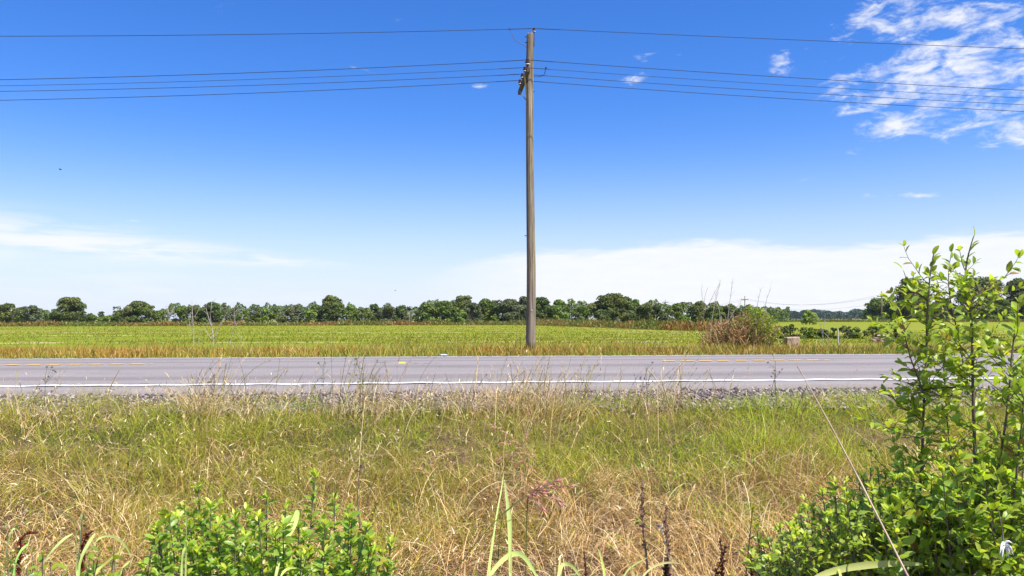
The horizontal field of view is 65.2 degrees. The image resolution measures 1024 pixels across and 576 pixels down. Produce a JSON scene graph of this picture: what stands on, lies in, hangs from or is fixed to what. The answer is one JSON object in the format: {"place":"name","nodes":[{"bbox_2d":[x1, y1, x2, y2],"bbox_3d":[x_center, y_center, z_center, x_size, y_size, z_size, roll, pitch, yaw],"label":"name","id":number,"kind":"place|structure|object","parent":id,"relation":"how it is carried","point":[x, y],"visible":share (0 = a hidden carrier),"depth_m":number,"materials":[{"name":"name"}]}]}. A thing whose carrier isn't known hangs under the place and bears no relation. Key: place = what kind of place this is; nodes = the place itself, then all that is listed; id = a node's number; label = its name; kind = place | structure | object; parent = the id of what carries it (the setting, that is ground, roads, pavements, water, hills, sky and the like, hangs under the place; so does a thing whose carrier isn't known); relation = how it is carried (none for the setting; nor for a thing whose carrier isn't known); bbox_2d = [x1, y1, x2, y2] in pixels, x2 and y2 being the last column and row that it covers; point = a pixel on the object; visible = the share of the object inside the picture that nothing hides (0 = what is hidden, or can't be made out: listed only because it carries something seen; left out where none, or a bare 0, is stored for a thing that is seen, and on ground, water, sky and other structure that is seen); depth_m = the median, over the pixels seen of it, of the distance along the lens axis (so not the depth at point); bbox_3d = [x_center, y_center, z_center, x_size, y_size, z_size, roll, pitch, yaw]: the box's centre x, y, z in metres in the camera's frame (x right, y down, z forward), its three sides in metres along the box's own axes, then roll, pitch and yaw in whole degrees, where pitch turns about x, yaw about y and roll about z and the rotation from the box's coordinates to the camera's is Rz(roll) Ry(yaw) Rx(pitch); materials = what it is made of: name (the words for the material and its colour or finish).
{"place":"outdoors","nodes":[
{"label":"outdoors","id":0,"kind":"place"},
{"bbox_2d":[0,508,130,575],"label":"broad grass","id":1,"kind":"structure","parent":0,"point":[77,570],"depth_m":2.66,"materials":[{"name":"green plant"}]},
{"bbox_2d":[148,509,300,575],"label":"broad grass","id":2,"kind":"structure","parent":0,"point":[295,518],"depth_m":2.56,"materials":[{"name":"green plant"}]},
{"bbox_2d":[0,386,1021,417],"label":"gravel","id":3,"kind":"structure","parent":0,"point":[707,391],"depth_m":9.46,"materials":[{"name":"grey gravel"}]},
{"bbox_2d":[0,372,1023,575],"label":"green grass","id":4,"kind":"structure","parent":0,"point":[541,451],"depth_m":7.12,"materials":[{"name":"green plant"}]},
{"bbox_2d":[0,318,1023,575],"bbox_3d":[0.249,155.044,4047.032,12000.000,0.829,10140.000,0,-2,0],"label":"ground","id":5,"kind":"structure","parent":0,"point":[412,444],"depth_m":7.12,"materials":[{"name":"green plant"}]},
{"bbox_2d":[0,303,30,323],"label":"tree","id":6,"kind":"object","parent":5,"relation":"on","point":[7,313],"visible":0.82,"depth_m":199.10,"materials":[{"name":"green plant"}]},
{"bbox_2d":[15,530,37,575],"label":"dock stalk","id":7,"kind":"object","parent":5,"relation":"on","point":[18,570],"visible":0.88,"depth_m":3.16,"materials":[{"name":"plant"}]},
{"bbox_2d":[16,305,43,321],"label":"tree","id":8,"kind":"object","parent":5,"relation":"on","point":[34,311],"visible":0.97,"depth_m":195.17,"materials":[{"name":"green plant"}]},
{"bbox_2d":[42,310,67,321],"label":"tree","id":9,"kind":"object","parent":5,"relation":"on","point":[58,313],"visible":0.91,"depth_m":201.09,"materials":[{"name":"green plant"}]},
{"bbox_2d":[50,297,86,321],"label":"tree","id":10,"kind":"object","parent":5,"relation":"on","point":[69,307],"visible":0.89,"depth_m":203.36,"materials":[{"name":"green plant"}]},
{"bbox_2d":[74,311,92,322],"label":"tree","id":11,"kind":"object","parent":5,"relation":"on","point":[82,316],"visible":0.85,"depth_m":199.03,"materials":[{"name":"green plant"}]},
{"bbox_2d":[0,546,168,575],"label":"weed","id":12,"kind":"object","parent":5,"relation":"on","point":[93,567],"visible":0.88,"depth_m":2.61,"materials":[{"name":"green plant"}]},
{"bbox_2d":[77,530,93,572],"bbox_3d":[-1.636,1.329,3.056,0.062,0.804,0.039,1,-2,-15],"label":"dock stalk","id":13,"kind":"object","parent":5,"relation":"on","point":[85,537],"visible":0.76,"depth_m":3.06,"materials":[{"name":"plant"}]},
{"bbox_2d":[113,301,159,323],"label":"tree","id":14,"kind":"object","parent":5,"relation":"on","point":[135,309],"visible":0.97,"depth_m":197.95,"materials":[{"name":"green plant"}]},
{"bbox_2d":[171,306,188,322],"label":"tree","id":15,"kind":"object","parent":5,"relation":"on","point":[179,311],"visible":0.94,"depth_m":202.63,"materials":[{"name":"green plant"}]},
{"bbox_2d":[179,304,201,321],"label":"tree","id":16,"kind":"object","parent":5,"relation":"on","point":[194,308],"visible":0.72,"depth_m":203.65,"materials":[{"name":"green plant"}]},
{"bbox_2d":[198,302,227,322],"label":"tree","id":17,"kind":"object","parent":5,"relation":"on","point":[217,314],"visible":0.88,"depth_m":201.33,"materials":[{"name":"green plant"}]},
{"bbox_2d":[235,309,253,321],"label":"tree","id":18,"kind":"object","parent":5,"relation":"on","point":[244,313],"visible":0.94,"depth_m":200.86,"materials":[{"name":"green plant"}]},
{"bbox_2d":[248,307,262,323],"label":"tree","id":19,"kind":"object","parent":5,"relation":"on","point":[257,315],"visible":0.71,"depth_m":204.71,"materials":[{"name":"green plant"}]},
{"bbox_2d":[0,319,525,326],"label":"field bank weeds","id":20,"kind":"object","parent":5,"relation":"on","point":[195,323],"visible":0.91,"depth_m":141.97,"materials":[{"name":"green plant"}]},
{"bbox_2d":[133,467,398,575],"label":"leafy bush","id":21,"kind":"object","parent":5,"relation":"on","point":[328,564],"visible":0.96,"depth_m":2.62,"materials":[{"name":"green plant"}]},
{"bbox_2d":[259,308,273,321],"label":"tree","id":22,"kind":"object","parent":5,"relation":"on","point":[264,317],"visible":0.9,"depth_m":202.39,"materials":[{"name":"green plant"}]},
{"bbox_2d":[276,305,307,322],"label":"tree","id":23,"kind":"object","parent":5,"relation":"on","point":[288,310],"visible":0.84,"depth_m":201.63,"materials":[{"name":"green plant"}]},
{"bbox_2d":[300,309,316,322],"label":"tree","id":24,"kind":"object","parent":5,"relation":"on","point":[308,315],"visible":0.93,"depth_m":198.51,"materials":[{"name":"green plant"}]},
{"bbox_2d":[308,304,323,321],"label":"tree","id":25,"kind":"object","parent":5,"relation":"on","point":[315,308],"visible":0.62,"depth_m":205.03,"materials":[{"name":"green plant"}]},
{"bbox_2d":[317,295,345,321],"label":"tree","id":26,"kind":"object","parent":5,"relation":"on","point":[333,303],"visible":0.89,"depth_m":203.08,"materials":[{"name":"green plant"}]},
{"bbox_2d":[321,310,345,321],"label":"tree","id":27,"kind":"object","parent":5,"relation":"on","point":[336,314],"visible":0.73,"depth_m":200.94,"materials":[{"name":"green plant"}]},
{"bbox_2d":[341,305,358,321],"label":"tree","id":28,"kind":"object","parent":5,"relation":"on","point":[351,312],"visible":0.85,"depth_m":202.06,"materials":[{"name":"green plant"}]},
{"bbox_2d":[0,362,717,429],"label":"dry tussock","id":29,"kind":"object","parent":5,"relation":"on","point":[202,407],"visible":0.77,"depth_m":8.51,"materials":[{"name":"plant"}]},
{"bbox_2d":[351,307,378,323],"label":"tree","id":30,"kind":"object","parent":5,"relation":"on","point":[368,313],"visible":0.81,"depth_m":199.80,"materials":[{"name":"green plant"}]},
{"bbox_2d":[367,502,378,573],"bbox_3d":[-0.506,1.260,2.853,0.051,0.984,0.043,-2,-3,44],"label":"dead weed","id":31,"kind":"object","parent":5,"relation":"on","point":[370,520],"visible":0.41,"depth_m":2.87,"materials":[{"name":"plant"}]},
{"bbox_2d":[367,303,381,320],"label":"tree","id":32,"kind":"object","parent":5,"relation":"on","point":[375,306],"visible":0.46,"depth_m":206.27,"materials":[{"name":"green plant"}]},
{"bbox_2d":[377,305,396,321],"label":"tree","id":33,"kind":"object","parent":5,"relation":"on","point":[386,314],"visible":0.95,"depth_m":202.45,"materials":[{"name":"green plant"}]},
{"bbox_2d":[6,299,789,322],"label":"undergrowth","id":34,"kind":"object","parent":5,"relation":"on","point":[780,313],"visible":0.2,"depth_m":209.61,"materials":[{"name":"green plant"}]},
{"bbox_2d":[393,305,408,320],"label":"tree","id":35,"kind":"object","parent":5,"relation":"on","point":[400,312],"visible":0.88,"depth_m":204.06,"materials":[{"name":"green plant"}]},
{"bbox_2d":[419,302,439,322],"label":"tree","id":36,"kind":"object","parent":5,"relation":"on","point":[428,309],"visible":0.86,"depth_m":205.09,"materials":[{"name":"green plant"}]},
{"bbox_2d":[434,300,454,321],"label":"tree","id":37,"kind":"object","parent":5,"relation":"on","point":[447,306],"visible":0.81,"depth_m":206.36,"materials":[{"name":"green plant"}]},
{"bbox_2d":[445,307,466,322],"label":"tree","id":38,"kind":"object","parent":5,"relation":"on","point":[456,316],"visible":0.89,"depth_m":198.40,"materials":[{"name":"green plant"}]},
{"bbox_2d":[451,295,471,321],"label":"tree","id":39,"kind":"object","parent":5,"relation":"on","point":[464,300],"visible":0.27,"depth_m":209.09,"materials":[{"name":"green plant"}]},
{"bbox_2d":[461,302,483,321],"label":"tree","id":40,"kind":"object","parent":5,"relation":"on","point":[473,311],"visible":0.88,"depth_m":201.45,"materials":[{"name":"green plant"}]},
{"bbox_2d":[479,298,495,321],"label":"tree","id":41,"kind":"object","parent":5,"relation":"on","point":[484,303],"visible":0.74,"depth_m":205.65,"materials":[{"name":"green plant"}]},
{"bbox_2d":[0,341,986,534],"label":"seeding grass","id":42,"kind":"structure","parent":5,"relation":"on","point":[508,401],"depth_m":8.29,"materials":[{"name":"plant"}]},
{"bbox_2d":[490,300,502,321],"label":"tree","id":43,"kind":"object","parent":5,"relation":"on","point":[495,308],"visible":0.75,"depth_m":203.40,"materials":[{"name":"green plant"}]},
{"bbox_2d":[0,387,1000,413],"bbox_3d":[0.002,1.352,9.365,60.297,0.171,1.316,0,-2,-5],"label":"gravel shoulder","id":44,"kind":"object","parent":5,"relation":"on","point":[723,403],"visible":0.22,"depth_m":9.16},
{"bbox_2d":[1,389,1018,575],"bbox_3d":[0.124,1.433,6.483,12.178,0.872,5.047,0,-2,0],"label":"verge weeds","id":45,"kind":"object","parent":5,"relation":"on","point":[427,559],"visible":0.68,"depth_m":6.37,"materials":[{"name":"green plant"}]},
{"bbox_2d":[497,299,524,321],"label":"tree","id":46,"kind":"object","parent":5,"relation":"on","point":[510,305],"visible":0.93,"depth_m":201.21,"materials":[{"name":"green plant"}]},
{"bbox_2d":[490,407,535,533],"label":"seed grass","id":47,"kind":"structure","parent":5,"relation":"on","point":[517,447],"depth_m":5.56,"materials":[{"name":"plant"}]},
{"bbox_2d":[452,474,578,575],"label":"seed grass","id":48,"kind":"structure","parent":5,"relation":"on","point":[538,490],"depth_m":2.72,"materials":[{"name":"plant"}]},
{"bbox_2d":[512,296,526,319],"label":"tree","id":49,"kind":"object","parent":5,"relation":"on","point":[522,301],"visible":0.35,"depth_m":203.68,"materials":[{"name":"green plant"}]},
{"bbox_2d":[508,28,546,349],"bbox_3d":[0.367,-2.864,23.203,0.923,9.416,2.170,1,-2,-26],"label":"utility pole","id":50,"kind":"object","parent":5,"relation":"on","point":[526,77],"visible":0.99,"depth_m":23.02,"materials":[{"name":"brown wood"}]},
{"bbox_2d":[0,60,1023,90],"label":"power line","id":51,"kind":"object","parent":50,"relation":"attached to","point":[500,61],"visible":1,"depth_m":22.34,"materials":[{"name":"metal"}]},
{"bbox_2d":[0,28,1023,48],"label":"power line","id":52,"kind":"object","parent":50,"relation":"attached to","point":[536,28],"visible":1,"depth_m":23.27,"materials":[{"name":"metal"}]},
{"bbox_2d":[0,80,1023,111],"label":"power line","id":53,"kind":"object","parent":50,"relation":"attached to","point":[506,81],"visible":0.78,"depth_m":24.21,"materials":[{"name":"metal"}]},
{"bbox_2d":[0,74,1023,104],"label":"power line","id":54,"kind":"object","parent":50,"relation":"attached to","point":[510,74],"visible":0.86,"depth_m":23.61,"materials":[{"name":"metal"}]},
{"bbox_2d":[9,67,1015,97],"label":"power line","id":55,"kind":"object","parent":50,"relation":"attached to","point":[501,68],"visible":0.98,"depth_m":22.97,"materials":[{"name":"metal"}]},
{"bbox_2d":[536,297,551,319],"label":"tree","id":56,"kind":"object","parent":5,"relation":"on","point":[542,306],"visible":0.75,"depth_m":203.63,"materials":[{"name":"green plant"}]},
{"bbox_2d":[547,299,570,320],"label":"tree","id":57,"kind":"object","parent":5,"relation":"on","point":[557,307],"visible":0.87,"depth_m":202.17,"materials":[{"name":"green plant"}]},
{"bbox_2d":[570,306,589,320],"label":"tree","id":58,"kind":"object","parent":5,"relation":"on","point":[584,312],"visible":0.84,"depth_m":202.25,"materials":[{"name":"green plant"}]},
{"bbox_2d":[589,309,611,321],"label":"tree","id":59,"kind":"object","parent":5,"relation":"on","point":[604,316],"visible":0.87,"depth_m":199.67,"materials":[{"name":"green plant"}]},
{"bbox_2d":[586,293,635,321],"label":"tree","id":60,"kind":"object","parent":5,"relation":"on","point":[611,303],"visible":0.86,"depth_m":203.17,"materials":[{"name":"green plant"}]},
{"bbox_2d":[611,308,637,321],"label":"tree","id":61,"kind":"object","parent":5,"relation":"on","point":[614,317],"visible":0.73,"depth_m":201.50,"materials":[{"name":"green plant"}]},
{"bbox_2d":[625,299,643,321],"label":"tree","id":62,"kind":"object","parent":5,"relation":"on","point":[635,302],"visible":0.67,"depth_m":203.19,"materials":[{"name":"green plant"}]},
{"bbox_2d":[639,482,648,575],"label":"dried stalk","id":63,"kind":"object","parent":5,"relation":"on","point":[642,516],"visible":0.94,"depth_m":2.87,"materials":[{"name":"plant"}]},
{"bbox_2d":[634,302,654,320],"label":"tree","id":64,"kind":"object","parent":5,"relation":"on","point":[646,307],"visible":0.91,"depth_m":202.00,"materials":[{"name":"green plant"}]},
{"bbox_2d":[651,304,664,321],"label":"tree","id":65,"kind":"object","parent":5,"relation":"on","point":[656,308],"visible":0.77,"depth_m":204.35,"materials":[{"name":"green plant"}]},
{"bbox_2d":[658,307,673,321],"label":"tree","id":66,"kind":"object","parent":5,"relation":"on","point":[664,315],"visible":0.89,"depth_m":201.54,"materials":[{"name":"green plant"}]},
{"bbox_2d":[662,505,671,572],"bbox_3d":[0.549,1.260,2.804,0.038,0.991,0.032,0,-2,0],"label":"dried stalk","id":67,"kind":"object","parent":5,"relation":"on","point":[667,536],"visible":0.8,"depth_m":2.82,"materials":[{"name":"plant"}]},
{"bbox_2d":[670,302,691,322],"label":"tree","id":68,"kind":"object","parent":5,"relation":"on","point":[677,308],"visible":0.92,"depth_m":202.65,"materials":[{"name":"green plant"}]},
{"bbox_2d":[687,301,704,322],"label":"tree","id":69,"kind":"object","parent":5,"relation":"on","point":[695,308],"visible":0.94,"depth_m":203.95,"materials":[{"name":"green plant"}]},
{"bbox_2d":[704,302,725,322],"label":"tree","id":70,"kind":"object","parent":5,"relation":"on","point":[709,312],"visible":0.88,"depth_m":203.17,"materials":[{"name":"green plant"}]},
{"bbox_2d":[717,304,740,320],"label":"tree","id":71,"kind":"object","parent":5,"relation":"on","point":[731,307],"visible":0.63,"depth_m":205.02,"materials":[{"name":"green plant"}]},
{"bbox_2d":[697,281,797,349],"bbox_3d":[7.280,0.849,25.558,3.509,2.517,2.823,1,-3,-31],"label":"tangled bush","id":72,"kind":"object","parent":5,"relation":"on","point":[741,328],"visible":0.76,"depth_m":24.95,"materials":[{"name":"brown plant"}]},
{"bbox_2d":[743,502,762,575],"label":"young shoot","id":73,"kind":"object","parent":5,"relation":"on","point":[752,507],"visible":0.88,"depth_m":2.88,"materials":[{"name":"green plant"}]},
{"bbox_2d":[782,324,798,336],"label":"shrub","id":74,"kind":"object","parent":5,"relation":"on","point":[789,328],"visible":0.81,"depth_m":47.84,"materials":[{"name":"green plant"}]},
{"bbox_2d":[703,308,882,318],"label":"distant woods","id":75,"kind":"object","parent":5,"relation":"on","point":[850,314],"visible":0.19,"depth_m":885.93,"materials":[{"name":"green plant"}]},
{"bbox_2d":[801,309,820,324],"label":"tree","id":76,"kind":"object","parent":5,"relation":"on","point":[807,317],"visible":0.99,"depth_m":149.40,"materials":[{"name":"green plant"}]},
{"bbox_2d":[835,326,859,338],"bbox_3d":[20.151,2.657,47.900,1.559,0.869,1.307,2,-3,-39],"label":"shrub","id":77,"kind":"object","parent":5,"relation":"on","point":[849,334],"visible":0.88,"depth_m":47.77,"materials":[{"name":"green plant"}]},
{"bbox_2d":[797,365,908,575],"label":"dry cane","id":78,"kind":"object","parent":5,"relation":"on","point":[884,529],"visible":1,"depth_m":2.37,"materials":[{"name":"plant"}]},
{"bbox_2d":[728,458,982,575],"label":"privet bush","id":79,"kind":"object","parent":5,"relation":"on","point":[844,542],"visible":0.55,"depth_m":2.57,"materials":[{"name":"green plant"}]},
{"bbox_2d":[843,326,873,338],"bbox_3d":[20.767,2.698,47.910,1.406,0.807,1.412,2,-3,-37],"label":"shrub","id":80,"kind":"object","parent":5,"relation":"on","point":[857,330],"visible":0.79,"depth_m":47.47,"materials":[{"name":"green plant"}]},
{"bbox_2d":[815,560,922,575],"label":"broad grass","id":81,"kind":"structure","parent":5,"relation":"on","point":[836,569],"depth_m":2.35,"materials":[{"name":"green plant"}]},
{"bbox_2d":[862,326,880,337],"bbox_3d":[21.621,2.668,47.934,1.140,0.840,0.922,0,-2,0],"label":"shrub","id":82,"kind":"object","parent":5,"relation":"on","point":[876,328],"visible":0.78,"depth_m":47.85,"materials":[{"name":"green plant"}]},
{"bbox_2d":[860,297,893,321],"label":"tree","id":83,"kind":"object","parent":5,"relation":"on","point":[873,310],"visible":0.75,"depth_m":260.90,"materials":[{"name":"green plant"}]},
{"bbox_2d":[767,318,1023,321],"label":"field bank weeds","id":84,"kind":"object","parent":5,"relation":"on","point":[886,319],"visible":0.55,"depth_m":235.95,"materials":[{"name":"green plant"}]},
{"bbox_2d":[892,277,931,319],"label":"tree","id":85,"kind":"object","parent":5,"relation":"on","point":[904,312],"visible":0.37,"depth_m":254.48,"materials":[{"name":"green plant"}]},
{"bbox_2d":[852,226,1023,575],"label":"leafy shrub","id":86,"kind":"object","parent":5,"relation":"on","point":[967,368],"visible":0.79,"depth_m":2.62,"materials":[{"name":"green plant"}]},
{"bbox_2d":[864,441,1023,575],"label":"honeysuckle bush","id":87,"kind":"object","parent":5,"relation":"on","point":[977,530],"visible":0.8,"depth_m":2.37,"materials":[{"name":"green plant"}]},
{"bbox_2d":[998,511,1013,557],"bbox_3d":[1.361,0.686,2.226,0.044,0.122,0.039,0,-2,-12],"label":"honeysuckle flower","id":88,"kind":"object","parent":87,"relation":"attached to","point":[1006,545],"visible":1,"depth_m":2.22,"materials":[{"name":"white plant"}]},
{"bbox_2d":[928,300,966,321],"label":"tree","id":89,"kind":"object","parent":5,"relation":"on","point":[963,309],"visible":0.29,"depth_m":256.26,"materials":[{"name":"green plant"}]},
{"bbox_2d":[953,276,1008,321],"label":"tree","id":90,"kind":"object","parent":5,"relation":"on","point":[981,283],"visible":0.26,"depth_m":254.96,"materials":[{"name":"green plant"}]},
{"bbox_2d":[978,296,1014,321],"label":"tree","id":91,"kind":"object","parent":5,"relation":"on","point":[1004,303],"visible":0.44,"depth_m":248.81,"materials":[{"name":"green plant"}]},
{"bbox_2d":[1006,278,1023,319],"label":"tree","id":92,"kind":"object","parent":5,"relation":"on","point":[1017,292],"visible":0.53,"depth_m":254.69,"materials":[{"name":"green plant"}]},
{"bbox_2d":[0,353,1023,395],"bbox_3d":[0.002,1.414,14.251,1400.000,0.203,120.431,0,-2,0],"label":"road","id":93,"kind":"structure","parent":0,"point":[440,368],"depth_m":12.20,"materials":[{"name":"grey asphalt"}]},
{"bbox_2d":[0,360,757,364],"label":"road center line","id":94,"kind":"object","parent":93,"relation":"on","point":[664,360],"visible":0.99,"depth_m":14.43,"materials":[{"name":"yellow paint"}]},
{"bbox_2d":[0,377,1018,386],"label":"road edge line","id":95,"kind":"object","parent":93,"relation":"on","point":[471,382],"visible":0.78,"depth_m":10.50,"materials":[{"name":"white paint"}]},
{"bbox_2d":[84,353,1017,358],"bbox_3d":[0.010,1.516,17.756,90.318,0.005,0.216,0,-2,-5],"label":"road edge line","id":96,"kind":"object","parent":93,"relation":"on","point":[494,356],"visible":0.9,"depth_m":17.72,"materials":[{"name":"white paint"}]},
{"bbox_2d":[0,321,1023,350],"bbox_3d":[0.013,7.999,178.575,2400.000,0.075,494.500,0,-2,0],"label":"crop field","id":97,"kind":"structure","parent":0,"point":[913,326],"depth_m":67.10,"materials":[{"name":"green plant"}]},
{"bbox_2d":[0,327,1023,358],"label":"roadside grass","id":98,"kind":"structure","parent":97,"relation":"on","point":[154,351],"depth_m":20.83,"materials":[{"name":"plant"}]},
{"bbox_2d":[522,317,771,330],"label":"field bank weeds","id":99,"kind":"object","parent":97,"relation":"on","point":[676,325],"visible":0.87,"depth_m":91.38,"materials":[{"name":"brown plant"}]},
{"bbox_2d":[804,327,820,338],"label":"shrub","id":100,"kind":"object","parent":97,"relation":"on","point":[815,331],"visible":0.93,"depth_m":47.73,"materials":[{"name":"green plant"}]},
{"bbox_2d":[487,475,536,575],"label":"broad grass","id":101,"kind":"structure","parent":0,"point":[509,556],"depth_m":2.60,"materials":[{"name":"green plant"}]},
{"bbox_2d":[0,0,1023,318],"label":"sky","id":102,"kind":"structure","parent":0,"point":[358,197],"materials":[{"name":"blue"}]},
{"bbox_2d":[557,549,680,575],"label":"broad grass","id":103,"kind":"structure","parent":0,"point":[561,566],"depth_m":2.54,"materials":[{"name":"green plant"}]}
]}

